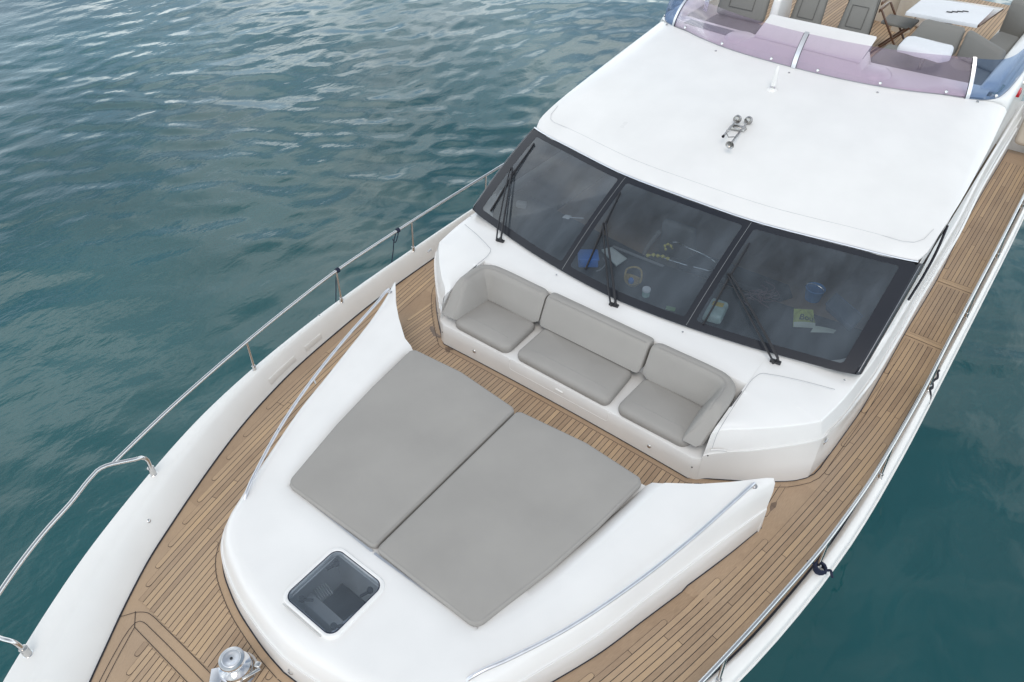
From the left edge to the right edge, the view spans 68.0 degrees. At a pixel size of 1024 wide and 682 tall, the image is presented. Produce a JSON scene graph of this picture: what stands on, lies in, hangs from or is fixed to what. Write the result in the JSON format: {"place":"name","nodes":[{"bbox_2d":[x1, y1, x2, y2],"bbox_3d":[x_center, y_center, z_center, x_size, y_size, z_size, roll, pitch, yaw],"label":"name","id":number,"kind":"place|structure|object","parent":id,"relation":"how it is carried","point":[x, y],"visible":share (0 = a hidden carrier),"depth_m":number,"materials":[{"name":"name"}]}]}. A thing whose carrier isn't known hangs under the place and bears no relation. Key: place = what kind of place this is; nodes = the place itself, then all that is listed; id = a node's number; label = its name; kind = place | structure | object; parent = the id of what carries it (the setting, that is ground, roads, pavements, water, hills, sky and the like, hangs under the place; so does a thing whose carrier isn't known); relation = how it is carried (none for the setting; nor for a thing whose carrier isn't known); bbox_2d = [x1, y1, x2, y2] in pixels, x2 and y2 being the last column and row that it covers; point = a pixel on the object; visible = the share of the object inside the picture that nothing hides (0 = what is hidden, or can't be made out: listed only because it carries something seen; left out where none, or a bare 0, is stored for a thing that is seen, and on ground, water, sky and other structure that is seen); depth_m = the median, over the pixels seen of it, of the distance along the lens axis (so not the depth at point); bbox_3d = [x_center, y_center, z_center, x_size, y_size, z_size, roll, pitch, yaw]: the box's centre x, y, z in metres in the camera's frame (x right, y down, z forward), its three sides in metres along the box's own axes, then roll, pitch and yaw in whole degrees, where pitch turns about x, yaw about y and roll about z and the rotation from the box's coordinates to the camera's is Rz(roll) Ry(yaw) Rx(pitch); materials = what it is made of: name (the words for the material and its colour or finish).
{"place":"outdoors","nodes":[
{"label":"outdoors","id":0,"kind":"place"},
{"bbox_2d":[0,0,1023,681],"bbox_3d":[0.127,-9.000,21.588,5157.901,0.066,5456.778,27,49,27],"label":"sea","id":1,"kind":"structure","parent":0,"point":[192,192],"depth_m":13.45,"materials":[{"name":"liquid"}]},
{"bbox_2d":[0,0,1023,681],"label":"motor yacht","id":2,"kind":"object","parent":1,"relation":"on","point":[732,152],"visible":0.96,"depth_m":7.72,"materials":[{"name":"white plastic"}]},
{"bbox_2d":[334,267,339,302],"bbox_3d":[-2.036,-0.164,9.251,0.176,1.832,0.050,20,45,21],"label":"fender line","id":3,"kind":"object","parent":2,"relation":"hanging from","point":[338,269],"visible":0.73,"depth_m":8.78,"materials":[{"name":"black fabric"}]},
{"bbox_2d":[391,228,400,262],"bbox_3d":[-1.463,-0.712,9.892,0.186,1.796,0.090,-7,42,-7],"label":"fender line","id":4,"kind":"object","parent":2,"relation":"hanging from","point":[398,230],"visible":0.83,"depth_m":9.40,"materials":[{"name":"black fabric"}]},
{"bbox_2d":[290,350,513,548],"bbox_3d":[-1.060,0.886,7.010,1.372,0.136,1.960,27,49,27],"label":"sunpad cushion","id":5,"kind":"object","parent":2,"relation":"on","point":[410,433],"visible":0.98,"depth_m":6.87,"materials":[{"name":"grey fabric"}]},
{"bbox_2d":[455,300,534,352],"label":"seat cushion","id":6,"kind":"object","parent":2,"relation":"on","point":[496,327],"visible":0.97,"depth_m":8.23,"materials":[{"name":"grey fabric"}]},
{"bbox_2d":[443,265,549,321],"bbox_3d":[-0.182,-0.429,8.294,0.953,0.331,0.788,27,49,27],"label":"corner back cushion","id":7,"kind":"object","parent":6,"relation":"on","point":[474,288],"visible":1,"depth_m":8.36,"materials":[{"name":"grey fabric"}]},
{"bbox_2d":[378,412,640,626],"bbox_3d":[0.031,1.452,6.374,1.372,0.136,1.960,27,49,27],"label":"sunpad cushion","id":8,"kind":"object","parent":2,"relation":"on","point":[516,505],"visible":1,"depth_m":6.29,"materials":[{"name":"grey fabric"}]},
{"bbox_2d":[516,200,526,208],"bbox_3d":[0.120,-1.720,9.559,0.130,0.070,0.090,10,43,11],"label":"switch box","id":9,"kind":"object","parent":2,"relation":"on","point":[521,204],"visible":1,"depth_m":9.53,"materials":[{"name":"grey plastic"}]},
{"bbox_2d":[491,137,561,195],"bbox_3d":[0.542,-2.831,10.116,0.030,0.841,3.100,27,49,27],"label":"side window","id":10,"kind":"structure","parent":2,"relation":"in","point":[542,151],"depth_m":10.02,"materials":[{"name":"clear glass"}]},
{"bbox_2d":[518,329,631,405],"bbox_3d":[0.647,0.245,7.849,1.153,0.139,0.568,27,49,27],"label":"seat cushion","id":11,"kind":"object","parent":2,"relation":"on","point":[595,377],"visible":1,"depth_m":7.75,"materials":[{"name":"grey fabric"}]},
{"bbox_2d":[578,249,604,271],"bbox_3d":[0.902,-0.914,8.612,0.318,0.119,0.282,0,42,1],"label":"carry box","id":12,"kind":"object","parent":2,"relation":"on","point":[584,255],"visible":0.87,"depth_m":8.58,"materials":[{"name":"blue plastic"}]},
{"bbox_2d":[540,293,653,372],"bbox_3d":[0.866,-0.112,7.931,1.254,0.321,0.285,27,49,27],"label":"back cushion","id":13,"kind":"object","parent":2,"relation":"on","point":[616,342],"visible":0.98,"depth_m":7.86,"materials":[{"name":"grey fabric"}]},
{"bbox_2d":[618,379,701,446],"bbox_3d":[1.477,0.683,7.359,0.778,0.137,0.562,27,49,27],"label":"seat cushion","id":14,"kind":"object","parent":2,"relation":"on","point":[659,410],"visible":0.89,"depth_m":7.29,"materials":[{"name":"grey fabric"}]},
{"bbox_2d":[664,243,673,250],"bbox_3d":[1.816,-1.100,8.837,0.112,0.060,0.090,-9,42,-10],"label":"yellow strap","id":15,"kind":"object","parent":2,"relation":"attached to","point":[665,248],"visible":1,"depth_m":8.82,"materials":[{"name":"fabric"}]},
{"bbox_2d":[643,343,735,446],"bbox_3d":[1.597,0.495,7.258,0.953,0.331,0.788,27,49,27],"label":"corner back cushion","id":16,"kind":"object","parent":2,"relation":"on","point":[710,389],"visible":0.96,"depth_m":7.32,"materials":[{"name":"grey fabric"}]},
{"bbox_2d":[793,309,835,333],"bbox_3d":[3.120,-0.207,7.802,0.454,0.161,0.202,8,42,8],"label":"snack bag","id":17,"kind":"object","parent":2,"relation":"on","point":[803,318],"visible":1,"depth_m":7.80,"materials":[{"name":"yellow plastic"}]},
{"bbox_2d":[805,282,825,302],"bbox_3d":[3.253,-0.537,8.153,0.218,0.208,0.210,27,49,27],"label":"blue bucket","id":18,"kind":"object","parent":2,"relation":"on","point":[814,292],"visible":1,"depth_m":8.15,"materials":[{"name":"plastic"}]},
{"bbox_2d":[807,560,833,577],"bbox_3d":[2.545,1.876,6.257,0.220,0.079,0.119,13,43,14],"label":"mooring rope","id":19,"kind":"object","parent":2,"relation":"attached to","point":[818,571],"visible":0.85,"depth_m":6.23,"materials":[{"name":"blue fabric"}]},
{"bbox_2d":[825,292,862,331],"bbox_3d":[3.481,-0.298,7.974,0.240,0.090,0.534,-15,44,-16],"label":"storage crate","id":20,"kind":"object","parent":2,"relation":"on","point":[844,313],"visible":1,"depth_m":7.93,"materials":[{"name":"grey plastic"}]},
{"bbox_2d":[870,0,918,53],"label":"folding chair","id":21,"kind":"object","parent":2,"relation":"on","point":[900,22],"visible":0.97,"depth_m":10.79,"materials":[{"name":"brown wood"}]},
{"bbox_2d":[897,36,953,69],"bbox_3d":[5.221,-3.464,9.749,0.634,0.694,0.481,27,49,27],"label":"side table","id":22,"kind":"object","parent":2,"relation":"on","point":[922,49],"visible":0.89,"depth_m":9.47,"materials":[{"name":"white plastic"}]},
{"bbox_2d":[871,44,991,84],"bbox_3d":[5.405,-3.515,9.858,1.440,0.135,1.008,27,49,27],"label":"lounge seat cushion","id":23,"kind":"object","parent":2,"relation":"on","point":[889,55],"visible":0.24,"depth_m":9.81,"materials":[{"name":"grey fabric"}]},
{"bbox_2d":[911,19,964,54],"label":"lounge back cushion","id":24,"kind":"object","parent":23,"relation":"on","point":[942,32],"visible":0.67,"depth_m":10.00,"materials":[{"name":"grey fabric"}]},
{"bbox_2d":[957,30,1005,71],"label":"lounge back cushion","id":25,"kind":"object","parent":23,"relation":"on","point":[989,55],"visible":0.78,"depth_m":9.71,"materials":[{"name":"grey fabric"}]},
{"bbox_2d":[929,369,939,403],"bbox_3d":[4.423,0.479,7.982,0.057,0.114,0.493,23,47,23],"label":"cord","id":26,"kind":"object","parent":2,"relation":"hanging from","point":[937,377],"visible":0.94,"depth_m":7.94,"materials":[{"name":"black fabric"}]},
{"bbox_2d":[918,218,950,263],"bbox_3d":[4.291,-0.883,7.931,0.030,0.841,3.100,27,49,27],"label":"side window","id":27,"kind":"structure","parent":2,"relation":"in","point":[922,260],"depth_m":8.40,"materials":[{"name":"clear glass"}]},
{"bbox_2d":[943,0,1003,26],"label":"dining table","id":28,"kind":"object","parent":2,"relation":"on","point":[995,11],"visible":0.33,"depth_m":10.43,"materials":[{"name":"white wood"}]},
{"bbox_2d":[905,0,993,27],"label":"tablecloth","id":29,"kind":"object","parent":28,"relation":"on","point":[973,17],"visible":0.98,"depth_m":10.36,"materials":[{"name":"white fabric"}]},
{"bbox_2d":[989,32,1018,55],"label":"lounge seat cushion","id":30,"kind":"object","parent":2,"relation":"on","point":[1006,42],"visible":0.44,"depth_m":10.27,"materials":[{"name":"grey fabric"}]},
{"bbox_2d":[999,0,1023,38],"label":"lounge back cushion","id":31,"kind":"object","parent":2,"relation":"on","point":[1013,23],"visible":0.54,"depth_m":10.53,"materials":[{"name":"grey fabric"}]},
{"bbox_2d":[1015,119,1023,145],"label":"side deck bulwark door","id":32,"kind":"structure","parent":2,"relation":"in","point":[1019,139],"depth_m":12.06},
{"bbox_2d":[562,215,583,218],"bbox_3d":[0.752,-1.521,9.368,0.257,0.021,0.077,15,44,16],"label":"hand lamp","id":33,"kind":"object","parent":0,"point":[567,216],"visible":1,"depth_m":9.37,"materials":[{"name":"white plastic"}]},
{"bbox_2d":[602,247,626,265],"bbox_3d":[1.193,-0.977,8.745,0.182,0.034,0.345,-17,44,-18],"label":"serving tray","id":34,"kind":"object","parent":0,"point":[617,258],"visible":0.97,"depth_m":8.71,"materials":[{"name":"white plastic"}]},
{"bbox_2d":[624,266,642,286],"bbox_3d":[1.323,-0.704,8.305,0.221,0.213,0.180,27,49,27],"label":"wicker basket","id":35,"kind":"object","parent":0,"point":[637,281],"visible":0.98,"depth_m":8.34,"materials":[{"name":"wicker"}]},
{"bbox_2d":[628,277,633,283],"bbox_3d":[1.311,-0.669,8.350,0.068,0.060,0.068,27,49,27],"label":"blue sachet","id":36,"kind":"object","parent":35,"relation":"in","point":[630,280],"visible":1,"depth_m":8.33,"materials":[{"name":"plastic"}]},
{"bbox_2d":[642,286,650,297],"bbox_3d":[1.448,-0.528,8.188,0.090,0.105,0.090,27,49,27],"label":"lidded jar","id":37,"kind":"object","parent":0,"point":[646,290],"visible":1,"depth_m":8.16,"materials":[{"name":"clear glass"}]},
{"bbox_2d":[646,253,669,260],"bbox_3d":[1.674,-0.977,8.710,0.272,0.082,0.082,12,43,13],"label":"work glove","id":38,"kind":"object","parent":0,"point":[657,256],"visible":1,"depth_m":8.69,"materials":[{"name":"yellow fabric"}]},
{"bbox_2d":[665,306,675,311],"bbox_3d":[1.683,-0.343,8.048,0.100,0.016,0.060,14,44,15],"label":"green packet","id":39,"kind":"object","parent":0,"point":[669,308],"visible":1,"depth_m":8.04,"materials":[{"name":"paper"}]},
{"bbox_2d":[702,298,727,323],"bbox_3d":[2.139,-0.322,7.957,0.196,0.106,0.341,19,45,20],"label":"plastic wrapped pack","id":40,"kind":"object","parent":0,"point":[718,312],"visible":0.99,"depth_m":7.89,"materials":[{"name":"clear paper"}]},
{"bbox_2d":[743,281,779,307],"bbox_3d":[2.679,-0.476,8.149,0.524,0.078,0.316,-25,47,-25],"label":"cable tangle","id":41,"kind":"object","parent":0,"point":[763,294],"visible":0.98,"depth_m":8.16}
]}

